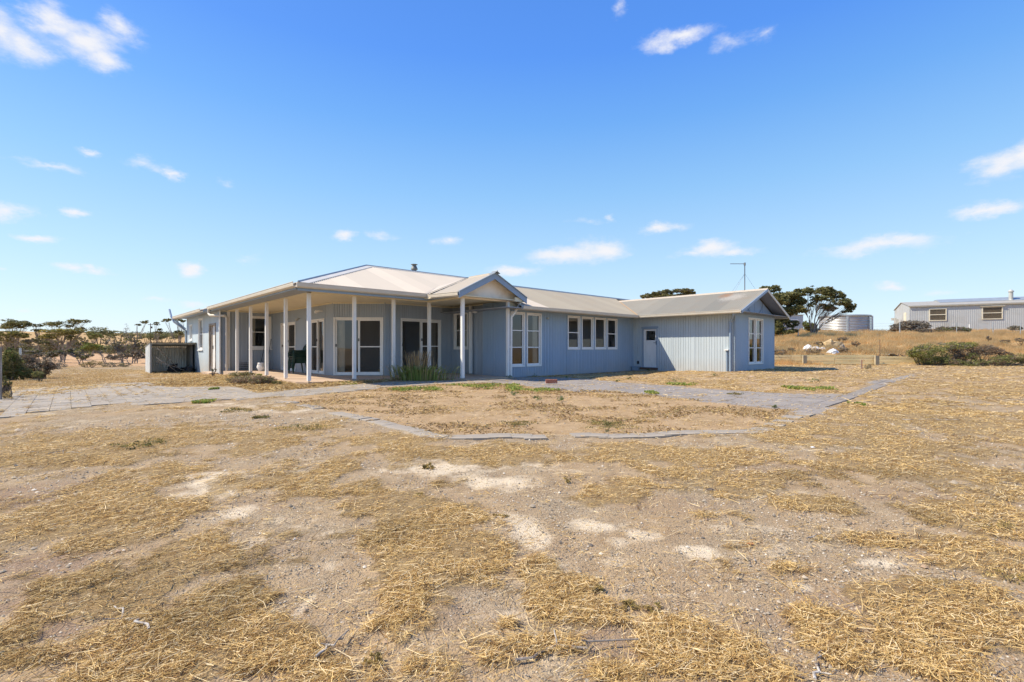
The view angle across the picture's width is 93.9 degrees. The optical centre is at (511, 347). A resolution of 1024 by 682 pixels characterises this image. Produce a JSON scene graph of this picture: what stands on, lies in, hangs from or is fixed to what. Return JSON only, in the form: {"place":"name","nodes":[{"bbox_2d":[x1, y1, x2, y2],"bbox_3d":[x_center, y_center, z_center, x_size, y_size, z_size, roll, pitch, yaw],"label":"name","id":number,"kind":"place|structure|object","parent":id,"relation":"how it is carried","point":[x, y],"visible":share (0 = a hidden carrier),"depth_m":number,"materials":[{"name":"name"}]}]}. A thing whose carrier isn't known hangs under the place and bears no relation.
{"place":"outdoors","nodes":[
{"label":"outdoors","id":0,"kind":"place"},
{"bbox_2d":[0,380,488,417],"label":"pavement","id":1,"kind":"structure","parent":0,"point":[160,398],"depth_m":10.68,"materials":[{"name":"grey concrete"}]},
{"bbox_2d":[0,331,1023,681],"bbox_3d":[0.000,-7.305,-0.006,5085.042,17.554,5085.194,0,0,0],"label":"ground","id":2,"kind":"structure","parent":0,"point":[458,589],"depth_m":2.94,"materials":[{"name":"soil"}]},
{"bbox_2d":[0,347,1,398],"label":"fence post","id":3,"kind":"object","parent":2,"relation":"on","point":[0,372],"visible":0.78,"depth_m":9.70,"materials":[{"name":"wood"}]},
{"bbox_2d":[2,375,11,395],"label":"shrub","id":4,"kind":"object","parent":2,"relation":"on","point":[6,386],"visible":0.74,"depth_m":10.18,"materials":[{"name":"green plant"}]},
{"bbox_2d":[0,330,30,351],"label":"mallee tree","id":5,"kind":"object","parent":2,"relation":"on","point":[9,339],"visible":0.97,"depth_m":36.82,"materials":[{"name":"green plant"}]},
{"bbox_2d":[0,318,32,340],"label":"mallee tree","id":6,"kind":"object","parent":2,"relation":"on","point":[9,323],"visible":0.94,"depth_m":45.63,"materials":[{"name":"green plant"}]},
{"bbox_2d":[2,347,33,380],"bbox_3d":[-19.464,0.647,18.558,1.363,1.393,1.192,0,0,-33],"label":"shrub","id":7,"kind":"object","parent":2,"relation":"on","point":[12,367],"visible":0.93,"depth_m":18.38,"materials":[{"name":"green plant"}]},
{"bbox_2d":[2,342,34,352],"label":"mallee tree","id":8,"kind":"object","parent":2,"relation":"on","point":[18,347],"visible":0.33,"depth_m":42.96,"materials":[{"name":"green plant"}]},
{"bbox_2d":[15,336,52,354],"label":"mallee tree","id":9,"kind":"object","parent":2,"relation":"on","point":[33,340],"visible":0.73,"depth_m":46.78,"materials":[{"name":"green plant"}]},
{"bbox_2d":[30,323,43,357],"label":"mallee tree","id":10,"kind":"object","parent":2,"relation":"on","point":[35,329],"visible":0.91,"depth_m":47.63,"materials":[{"name":"green plant"}]},
{"bbox_2d":[31,370,43,380],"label":"shrub","id":11,"kind":"object","parent":2,"relation":"on","point":[40,374],"visible":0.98,"depth_m":17.67,"materials":[{"name":"green plant"}]},
{"bbox_2d":[18,353,57,378],"bbox_3d":[-19.500,0.753,19.552,1.652,1.098,0.858,0,0,0],"label":"shrub","id":12,"kind":"object","parent":2,"relation":"on","point":[35,364],"visible":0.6,"depth_m":19.49,"materials":[{"name":"brown plant"}]},
{"bbox_2d":[18,349,66,360],"bbox_3d":[-33.469,0.722,33.811,3.085,1.306,1.582,0,0,0],"label":"mallee tree","id":13,"kind":"object","parent":2,"relation":"on","point":[36,352],"visible":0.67,"depth_m":33.86,"materials":[{"name":"green plant"}]},
{"bbox_2d":[41,356,67,368],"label":"shrub","id":14,"kind":"object","parent":2,"relation":"on","point":[59,364],"visible":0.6,"depth_m":28.01,"materials":[{"name":"brown plant"}]},
{"bbox_2d":[31,339,80,352],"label":"mallee tree","id":15,"kind":"object","parent":2,"relation":"on","point":[50,348],"visible":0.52,"depth_m":52.10,"materials":[{"name":"green plant"}]},
{"bbox_2d":[37,327,90,361],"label":"mallee tree","id":16,"kind":"object","parent":2,"relation":"on","point":[59,332],"visible":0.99,"depth_m":40.96,"materials":[{"name":"green plant"}]},
{"bbox_2d":[41,319,91,359],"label":"mallee tree","id":17,"kind":"object","parent":2,"relation":"on","point":[70,321],"visible":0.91,"depth_m":49.84,"materials":[{"name":"green plant"}]},
{"bbox_2d":[61,348,94,363],"bbox_3d":[-32.616,0.678,36.092,2.222,1.393,1.287,0,0,0],"label":"mallee tree","id":18,"kind":"object","parent":2,"relation":"on","point":[81,356],"visible":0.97,"depth_m":35.91,"materials":[{"name":"green plant"}]},
{"bbox_2d":[72,336,94,359],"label":"mallee tree","id":19,"kind":"object","parent":2,"relation":"on","point":[83,342],"visible":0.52,"depth_m":50.02,"materials":[{"name":"green plant"}]},
{"bbox_2d":[78,360,103,367],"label":"shrub","id":20,"kind":"object","parent":2,"relation":"on","point":[90,363],"visible":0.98,"depth_m":29.91,"materials":[{"name":"brown plant"}]},
{"bbox_2d":[80,342,106,362],"bbox_3d":[-33.105,0.474,37.838,1.915,1.802,1.870,0,0,0],"label":"mallee tree","id":21,"kind":"object","parent":2,"relation":"on","point":[88,346],"visible":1,"depth_m":37.74,"materials":[{"name":"green plant"}]},
{"bbox_2d":[87,332,104,356],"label":"mallee tree","id":22,"kind":"object","parent":2,"relation":"on","point":[93,335],"visible":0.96,"depth_m":59.88,"materials":[{"name":"green plant"}]},
{"bbox_2d":[87,326,113,344],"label":"distant tree","id":23,"kind":"object","parent":2,"relation":"on","point":[104,331],"visible":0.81,"depth_m":159.57,"materials":[{"name":"green plant"}]},
{"bbox_2d":[100,336,131,362],"bbox_3d":[-32.280,0.156,39.167,2.677,2.433,1.355,0,0,8],"label":"mallee tree","id":24,"kind":"object","parent":2,"relation":"on","point":[117,347],"visible":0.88,"depth_m":39.03,"materials":[{"name":"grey plant"}]},
{"bbox_2d":[101,361,131,366],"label":"shrub","id":25,"kind":"object","parent":2,"relation":"on","point":[121,364],"visible":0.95,"depth_m":30.86,"materials":[{"name":"brown plant"}]},
{"bbox_2d":[107,330,132,345],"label":"distant tree","id":26,"kind":"object","parent":2,"relation":"on","point":[116,334],"visible":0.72,"depth_m":169.38,"materials":[{"name":"green plant"}]},
{"bbox_2d":[105,351,144,363],"bbox_3d":[-29.997,0.772,37.056,3.030,1.211,1.224,0,0,0],"label":"mallee tree","id":27,"kind":"object","parent":2,"relation":"on","point":[140,355],"visible":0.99,"depth_m":36.97,"materials":[{"name":"green plant"}]},
{"bbox_2d":[121,336,145,362],"bbox_3d":[-30.639,0.216,38.853,1.734,2.295,1.310,0,0,16],"label":"mallee tree","id":28,"kind":"object","parent":2,"relation":"on","point":[137,346],"visible":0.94,"depth_m":38.80,"materials":[{"name":"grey plant"}]},
{"bbox_2d":[111,437,166,449],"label":"weed tuft","id":29,"kind":"object","parent":2,"relation":"on","point":[139,444],"visible":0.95,"depth_m":5.08,"materials":[{"name":"beige plant"}]},
{"bbox_2d":[143,331,169,342],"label":"distant tree","id":30,"kind":"object","parent":2,"relation":"on","point":[150,336],"visible":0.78,"depth_m":109.43,"materials":[{"name":"green plant"}]},
{"bbox_2d":[2,365,311,388],"bbox_3d":[-20.500,1.120,24.160,38.163,0.280,8.357,0,0,42],"label":"stubble","id":31,"kind":"object","parent":2,"relation":"on","point":[96,376],"visible":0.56,"depth_m":18.65,"materials":[{"name":"plant"}]},
{"bbox_2d":[152,322,162,341],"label":"mallee tree","id":32,"kind":"object","parent":2,"relation":"on","point":[159,331],"visible":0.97,"depth_m":44.93,"materials":[{"name":"green plant"}]},
{"bbox_2d":[144,342,195,372],"bbox_3d":[-17.630,0.499,24.817,2.152,1.562,2.250,0,0,-43],"label":"tin shelter","id":33,"kind":"object","parent":2,"relation":"on","point":[180,354],"visible":0.81,"depth_m":25.30,"materials":[{"name":"grey metal"}]},
{"bbox_2d":[161,318,185,342],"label":"mallee tree","id":34,"kind":"object","parent":2,"relation":"on","point":[179,332],"visible":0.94,"depth_m":43.90,"materials":[{"name":"green plant"}]},
{"bbox_2d":[167,363,195,372],"bbox_3d":[-16.938,1.087,24.692,1.501,0.599,0.960,0,0,0],"label":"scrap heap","id":35,"kind":"object","parent":2,"relation":"on","point":[184,369],"visible":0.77,"depth_m":24.41,"materials":[{"name":"black"}]},
{"bbox_2d":[219,407,252,412],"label":"weed tuft","id":36,"kind":"object","parent":2,"relation":"on","point":[232,408],"visible":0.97,"depth_m":7.85,"materials":[{"name":"beige plant"}]},
{"bbox_2d":[228,371,254,375],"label":"shrub","id":37,"kind":"object","parent":2,"relation":"on","point":[240,374],"visible":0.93,"depth_m":16.05,"materials":[{"name":"brown plant"}]},
{"bbox_2d":[225,374,276,383],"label":"shrub","id":38,"kind":"object","parent":2,"relation":"on","point":[250,379],"visible":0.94,"depth_m":13.40,"materials":[{"name":"brown plant"}]},
{"bbox_2d":[153,375,392,390],"bbox_3d":[-8.296,1.033,15.080,8.272,0.284,4.648,0,0,29],"label":"straw","id":39,"kind":"object","parent":2,"relation":"on","point":[255,386],"visible":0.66,"depth_m":13.55,"materials":[{"name":"plant"}]},
{"bbox_2d":[270,423,329,431],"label":"weed tuft","id":40,"kind":"object","parent":2,"relation":"on","point":[306,427],"visible":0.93,"depth_m":6.07,"materials":[{"name":"beige plant"}]},
{"bbox_2d":[315,629,348,656],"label":"twig","id":41,"kind":"object","parent":2,"relation":"on","point":[326,644],"visible":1,"depth_m":1.66,"materials":[{"name":"wood"}]},
{"bbox_2d":[362,651,383,669],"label":"weed tuft","id":42,"kind":"object","parent":2,"relation":"on","point":[377,658],"visible":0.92,"depth_m":1.58,"materials":[{"name":"beige plant"}]},
{"bbox_2d":[380,350,460,380],"bbox_3d":[-2.888,0.557,15.361,3.075,0.966,1.574,0,0,0],"label":"strappy plant","id":43,"kind":"object","parent":2,"relation":"on","point":[417,371],"visible":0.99,"depth_m":15.24,"materials":[{"name":"green plant"}]},
{"bbox_2d":[445,435,466,439],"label":"edging paver","id":44,"kind":"object","parent":2,"relation":"on","point":[460,437],"visible":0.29,"depth_m":5.50,"materials":[{"name":"grey concrete"}]},
{"bbox_2d":[168,263,789,383],"bbox_3d":[-3.309,-1.180,24.216,19.881,5.000,25.422,0,0,-43],"label":"farmhouse","id":45,"kind":"object","parent":2,"relation":"on","point":[363,322],"visible":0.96,"depth_m":18.92,"materials":[{"name":"blue paint"}]},
{"bbox_2d":[197,318,202,350],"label":"window","id":46,"kind":"structure","parent":45,"relation":"in","point":[199,320],"depth_m":24.23,"materials":[{"name":"white paint"}]},
{"bbox_2d":[248,316,271,349],"bbox_3d":[-11.587,-0.678,21.961,0.990,1.545,0.257,0,0,-43],"label":"window","id":47,"kind":"structure","parent":45,"relation":"in","point":[254,347],"depth_m":21.88,"materials":[{"name":"white paint"}]},
{"bbox_2d":[280,322,294,370],"bbox_3d":[-9.684,-0.060,20.749,0.135,2.080,1.870,0,0,-43],"label":"sliding door","id":48,"kind":"structure","parent":45,"relation":"in","point":[291,325],"depth_m":20.68,"materials":[{"name":"white paint"}]},
{"bbox_2d":[288,356,306,373],"bbox_3d":[-8.312,0.545,18.700,0.680,0.917,0.600,0,0,-43],"label":"plastic chair","id":49,"kind":"object","parent":45,"relation":"on","point":[301,359],"visible":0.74,"depth_m":18.52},
{"bbox_2d":[288,355,306,371],"bbox_3d":[-8.321,0.483,18.692,0.680,0.917,0.600,0,0,-43],"label":"plastic chair","id":50,"kind":"object","parent":49,"relation":"on","point":[296,360],"visible":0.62,"depth_m":18.44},
{"bbox_2d":[288,353,306,370],"bbox_3d":[-8.330,0.421,18.684,0.680,0.917,0.600,0,0,-43],"label":"plastic chair","id":51,"kind":"object","parent":50,"relation":"on","point":[296,358],"visible":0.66,"depth_m":18.45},
{"bbox_2d":[288,351,306,368],"bbox_3d":[-8.338,0.359,18.676,0.680,0.917,0.600,0,0,-43],"label":"plastic chair","id":52,"kind":"object","parent":51,"relation":"on","point":[295,358],"visible":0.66,"depth_m":18.60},
{"bbox_2d":[288,344,306,366],"bbox_3d":[-8.347,0.297,18.668,0.680,0.917,0.600,0,0,-43],"label":"plastic chair","id":53,"kind":"object","parent":52,"relation":"on","point":[304,349],"visible":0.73,"depth_m":18.62,"materials":[{"name":"plastic"}]},
{"bbox_2d":[311,318,323,373],"bbox_3d":[-7.401,-0.060,18.359,0.225,2.080,1.400,0,0,-43],"label":"sliding door","id":54,"kind":"structure","parent":45,"relation":"in","point":[315,323],"depth_m":18.39,"materials":[{"name":"white paint"}]},
{"bbox_2d":[333,317,382,374],"bbox_3d":[-5.534,-0.060,17.311,1.801,2.080,0.221,0,0,1],"label":"sliding door","id":55,"kind":"structure","parent":45,"relation":"in","point":[370,329],"depth_m":17.24,"materials":[{"name":"white paint"}]},
{"bbox_2d":[401,318,440,371],"bbox_3d":[-3.521,-0.070,18.319,1.780,2.060,0.225,0,0,-43],"label":"sliding door","id":56,"kind":"structure","parent":45,"relation":"in","point":[435,324],"depth_m":18.59,"materials":[{"name":"white paint"}]},
{"bbox_2d":[454,312,468,349],"bbox_3d":[-1.941,-0.665,18.863,0.219,1.510,0.940,0,0,-43],"label":"window","id":57,"kind":"structure","parent":45,"relation":"in","point":[456,347],"depth_m":19.01,"materials":[{"name":"white paint"}]},
{"bbox_2d":[510,311,524,366],"bbox_3d":[0.172,-0.300,17.020,0.720,1.960,0.127,0,0,-43],"label":"window","id":58,"kind":"structure","parent":45,"relation":"in","point":[511,312],"depth_m":17.19,"materials":[{"name":"white paint"}]},
{"bbox_2d":[526,312,541,366],"bbox_3d":[0.749,-0.290,17.620,0.780,1.980,0.219,0,0,-43],"label":"window","id":59,"kind":"structure","parent":45,"relation":"in","point":[536,330],"depth_m":17.78,"materials":[{"name":"white paint"}]},
{"bbox_2d":[568,315,579,349],"bbox_3d":[2.446,-0.605,19.135,0.770,1.350,0.127,0,0,-43],"label":"window","id":60,"kind":"structure","parent":45,"relation":"in","point":[578,317],"depth_m":19.31,"materials":[{"name":"white paint"}]},
{"bbox_2d":[582,316,593,349],"bbox_3d":[3.083,-0.605,19.728,0.770,1.350,0.127,0,0,-43],"label":"window","id":61,"kind":"structure","parent":45,"relation":"in","point":[592,318],"depth_m":19.93,"materials":[{"name":"white paint"}]},
{"bbox_2d":[595,317,605,348],"bbox_3d":[3.727,-0.605,20.328,0.790,1.350,0.127,0,0,-43],"label":"window","id":62,"kind":"structure","parent":45,"relation":"in","point":[596,318],"depth_m":20.53,"materials":[{"name":"white paint"}]},
{"bbox_2d":[607,318,617,348],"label":"window","id":63,"kind":"structure","parent":45,"relation":"in","point":[611,319],"depth_m":21.11,"materials":[{"name":"white paint"}]},
{"bbox_2d":[748,317,763,364],"bbox_3d":[10.217,-0.270,20.200,1.600,1.960,0.219,0,0,-43],"label":"window","id":64,"kind":"structure","parent":45,"relation":"in","point":[754,347],"depth_m":20.13,"materials":[{"name":"white paint"}]},
{"bbox_2d":[487,433,510,438],"bbox_3d":[-0.151,1.046,5.607,0.268,0.045,0.230,0,1,-5],"label":"edging paver","id":65,"kind":"object","parent":2,"relation":"on","point":[501,435],"visible":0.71,"depth_m":5.58,"materials":[{"name":"grey concrete"}]},
{"bbox_2d":[0,382,1023,681],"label":"straw","id":66,"kind":"object","parent":2,"relation":"on","point":[536,640],"visible":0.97,"depth_m":2.06,"materials":[{"name":"plant"}]},
{"bbox_2d":[105,606,149,628],"bbox_3d":[-1.467,1.030,1.810,0.300,0.023,0.082,0,0,25],"label":"twig","id":67,"kind":"object","parent":66,"relation":"on","point":[138,622],"visible":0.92,"depth_m":1.81,"materials":[{"name":"wood"}]},
{"bbox_2d":[515,629,638,660],"bbox_3d":[0.222,1.018,1.667,0.451,0.043,0.091,0,0,-13],"label":"twig","id":68,"kind":"object","parent":66,"relation":"on","point":[537,653],"visible":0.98,"depth_m":1.65,"materials":[{"name":"wood"}]},
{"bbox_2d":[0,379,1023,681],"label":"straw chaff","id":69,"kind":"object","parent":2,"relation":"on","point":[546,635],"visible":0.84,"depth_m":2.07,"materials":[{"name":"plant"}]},
{"bbox_2d":[0,345,1023,419],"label":"straw","id":70,"kind":"object","parent":2,"relation":"on","point":[683,379],"visible":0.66,"depth_m":12.85,"materials":[{"name":"plant"}]},
{"bbox_2d":[496,420,539,425],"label":"weed tuft","id":71,"kind":"object","parent":2,"relation":"on","point":[516,423],"visible":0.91,"depth_m":6.55,"materials":[{"name":"beige plant"}]},
{"bbox_2d":[510,433,531,438],"bbox_3d":[0.098,1.054,5.621,0.268,0.045,0.230,0,1,6],"label":"edging paver","id":72,"kind":"object","parent":2,"relation":"on","point":[518,436],"visible":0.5,"depth_m":5.62,"materials":[{"name":"grey concrete"}]},
{"bbox_2d":[191,381,865,405],"bbox_3d":[0.123,1.002,11.423,15.457,0.162,5.806,0,0,0],"label":"ground cover","id":73,"kind":"object","parent":2,"relation":"on","point":[513,386],"visible":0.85,"depth_m":11.85,"materials":[{"name":"green plant"}]},
{"bbox_2d":[524,435,547,439],"bbox_3d":[0.262,1.055,5.566,0.268,0.045,0.230,0,0,-7],"label":"edging paver","id":74,"kind":"object","parent":2,"relation":"on","point":[539,437],"visible":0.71,"depth_m":5.50,"materials":[{"name":"grey concrete"}]},
{"bbox_2d":[298,382,790,434],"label":"leaf litter","id":75,"kind":"object","parent":2,"relation":"on","point":[545,406],"visible":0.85,"depth_m":8.09,"materials":[{"name":"dry brown leaves"}]},
{"bbox_2d":[569,432,591,437],"bbox_3d":[0.844,1.055,5.690,0.268,0.045,0.230,0,1,-10],"label":"edging paver","id":76,"kind":"object","parent":2,"relation":"on","point":[576,435],"visible":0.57,"depth_m":5.69,"materials":[{"name":"grey concrete"}]},
{"bbox_2d":[584,433,607,437],"bbox_3d":[1.004,1.054,5.676,0.268,0.045,0.230,0,-1,14],"label":"edging paver","id":77,"kind":"object","parent":2,"relation":"on","point":[594,435],"visible":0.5,"depth_m":5.62,"materials":[{"name":"grey concrete"}]},
{"bbox_2d":[587,419,621,424],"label":"weed tuft","id":78,"kind":"object","parent":2,"relation":"on","point":[600,423],"visible":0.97,"depth_m":6.51,"materials":[{"name":"beige plant"}]},
{"bbox_2d":[585,421,642,429],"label":"weed tuft","id":79,"kind":"object","parent":2,"relation":"on","point":[620,427],"visible":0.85,"depth_m":6.25,"materials":[{"name":"beige plant"}]},
{"bbox_2d":[612,433,640,438],"bbox_3d":[1.343,1.053,5.635,0.268,0.045,0.230,-1,1,-6],"label":"edging paver","id":80,"kind":"object","parent":2,"relation":"on","point":[627,436],"visible":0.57,"depth_m":5.59,"materials":[{"name":"grey concrete"}]},
{"bbox_2d":[619,598,640,610],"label":"weed tuft","id":81,"kind":"object","parent":2,"relation":"on","point":[626,604],"visible":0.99,"depth_m":1.93,"materials":[{"name":"beige plant"}]},
{"bbox_2d":[634,433,657,437],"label":"edging paver","id":82,"kind":"object","parent":2,"relation":"on","point":[647,436],"visible":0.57,"depth_m":5.64,"materials":[{"name":"grey concrete"}]},
{"bbox_2d":[639,602,661,615],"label":"weed tuft","id":83,"kind":"object","parent":2,"relation":"on","point":[648,606],"visible":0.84,"depth_m":1.91,"materials":[{"name":"beige plant"}]},
{"bbox_2d":[640,288,695,298],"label":"gum tree","id":84,"kind":"object","parent":2,"relation":"on","point":[668,292],"visible":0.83,"depth_m":57.58,"materials":[{"name":"green plant"}]},
{"bbox_2d":[656,431,683,435],"bbox_3d":[1.913,1.054,5.804,0.268,0.045,0.230,0,-1,-14],"label":"edging paver","id":85,"kind":"object","parent":2,"relation":"on","point":[670,433],"visible":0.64,"depth_m":5.75,"materials":[{"name":"grey concrete"}]},
{"bbox_2d":[671,430,699,434],"bbox_3d":[2.113,1.053,5.849,0.268,0.046,0.230,0,1,-11],"label":"edging paver","id":86,"kind":"object","parent":2,"relation":"on","point":[688,432],"visible":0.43,"depth_m":5.82,"materials":[{"name":"grey concrete"}]},
{"bbox_2d":[759,285,810,335],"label":"gum tree","id":87,"kind":"object","parent":2,"relation":"on","point":[787,298],"visible":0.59,"depth_m":42.22,"materials":[{"name":"green plant"}]},
{"bbox_2d":[784,315,802,328],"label":"old iron shed","id":88,"kind":"structure","parent":2,"relation":"on","point":[797,318],"depth_m":59.99,"materials":[{"name":"metal"}]},
{"bbox_2d":[802,321,820,330],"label":"bush","id":89,"kind":"object","parent":2,"relation":"on","point":[805,323],"visible":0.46,"depth_m":45.57,"materials":[{"name":"green plant"}]},
{"bbox_2d":[812,650,831,680],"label":"twig","id":90,"kind":"object","parent":2,"relation":"on","point":[816,672],"visible":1,"depth_m":1.52,"materials":[{"name":"wood"}]},
{"bbox_2d":[791,285,856,333],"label":"gum tree","id":91,"kind":"object","parent":2,"relation":"on","point":[828,292],"visible":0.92,"depth_m":42.82,"materials":[{"name":"green plant"}]},
{"bbox_2d":[818,339,843,346],"bbox_3d":[20.774,-0.228,31.060,1.591,0.711,0.889,0,0,0],"label":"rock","id":92,"kind":"object","parent":2,"relation":"on","point":[830,342],"visible":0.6,"depth_m":30.73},
{"bbox_2d":[819,314,872,331],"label":"water tank","id":93,"kind":"object","parent":2,"relation":"on","point":[852,322],"visible":0.62,"depth_m":50.93,"materials":[{"name":"metal"}]},
{"bbox_2d":[775,355,948,364],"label":"retaining wall","id":94,"kind":"structure","parent":2,"relation":"on","point":[849,359],"depth_m":25.72,"materials":[{"name":"brown wood"}]},
{"bbox_2d":[886,320,935,332],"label":"shrub","id":95,"kind":"object","parent":2,"relation":"on","point":[908,325],"visible":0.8,"depth_m":48.54,"materials":[{"name":"green plant"}]},
{"bbox_2d":[798,322,1023,335],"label":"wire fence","id":96,"kind":"object","parent":2,"relation":"on","point":[908,331],"visible":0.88,"depth_m":44.89,"materials":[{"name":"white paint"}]},
{"bbox_2d":[905,341,979,364],"bbox_3d":[22.134,0.268,24.594,3.876,1.295,1.489,0,0,0],"label":"shrub","id":97,"kind":"object","parent":2,"relation":"on","point":[919,351],"visible":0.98,"depth_m":24.44,"materials":[{"name":"green plant"}]},
{"bbox_2d":[932,326,971,332],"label":"shrub","id":98,"kind":"object","parent":2,"relation":"on","point":[948,328],"visible":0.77,"depth_m":47.43,"materials":[{"name":"green plant"}]},
{"bbox_2d":[891,290,1023,330],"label":"farm shed","id":99,"kind":"structure","parent":2,"relation":"on","point":[992,313],"depth_m":53.88,"materials":[{"name":"metal"}]},
{"bbox_2d":[929,308,946,320],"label":"window","id":100,"kind":"structure","parent":99,"relation":"in","point":[940,314],"depth_m":54.81,"materials":[{"name":"glass"}]},
{"bbox_2d":[980,305,1004,318],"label":"window","id":101,"kind":"structure","parent":99,"relation":"in","point":[994,312],"depth_m":52.67,"materials":[{"name":"glass"}]},
{"bbox_2d":[943,344,1014,363],"bbox_3d":[24.173,0.330,24.885,3.569,1.093,1.530,0,0,0],"label":"shrub","id":102,"kind":"object","parent":2,"relation":"on","point":[990,349],"visible":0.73,"depth_m":24.70,"materials":[{"name":"green plant"}]},
{"bbox_2d":[940,352,1023,365],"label":"shrub","id":103,"kind":"object","parent":2,"relation":"on","point":[1009,359],"visible":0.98,"depth_m":24.08,"materials":[{"name":"green plant"}]},
{"bbox_2d":[971,518,1015,530],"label":"weed tuft","id":104,"kind":"object","parent":2,"relation":"on","point":[1005,524],"visible":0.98,"depth_m":2.75,"materials":[{"name":"beige plant"}]},
{"bbox_2d":[981,568,1023,584],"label":"weed tuft","id":105,"kind":"object","parent":2,"relation":"on","point":[1021,577],"visible":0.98,"depth_m":2.13,"materials":[{"name":"beige plant"}]},
{"bbox_2d":[0,0,1023,333],"label":"sky","id":106,"kind":"structure","parent":0,"point":[157,156],"materials":[{"name":"blue"}]},
{"bbox_2d":[486,375,913,414],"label":"path","id":107,"kind":"structure","parent":0,"point":[793,400],"depth_m":10.91,"materials":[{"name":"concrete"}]},
{"bbox_2d":[775,328,1023,364],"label":"dry grass","id":108,"kind":"structure","parent":0,"point":[890,341],"depth_m":35.32,"materials":[{"name":"plant"}]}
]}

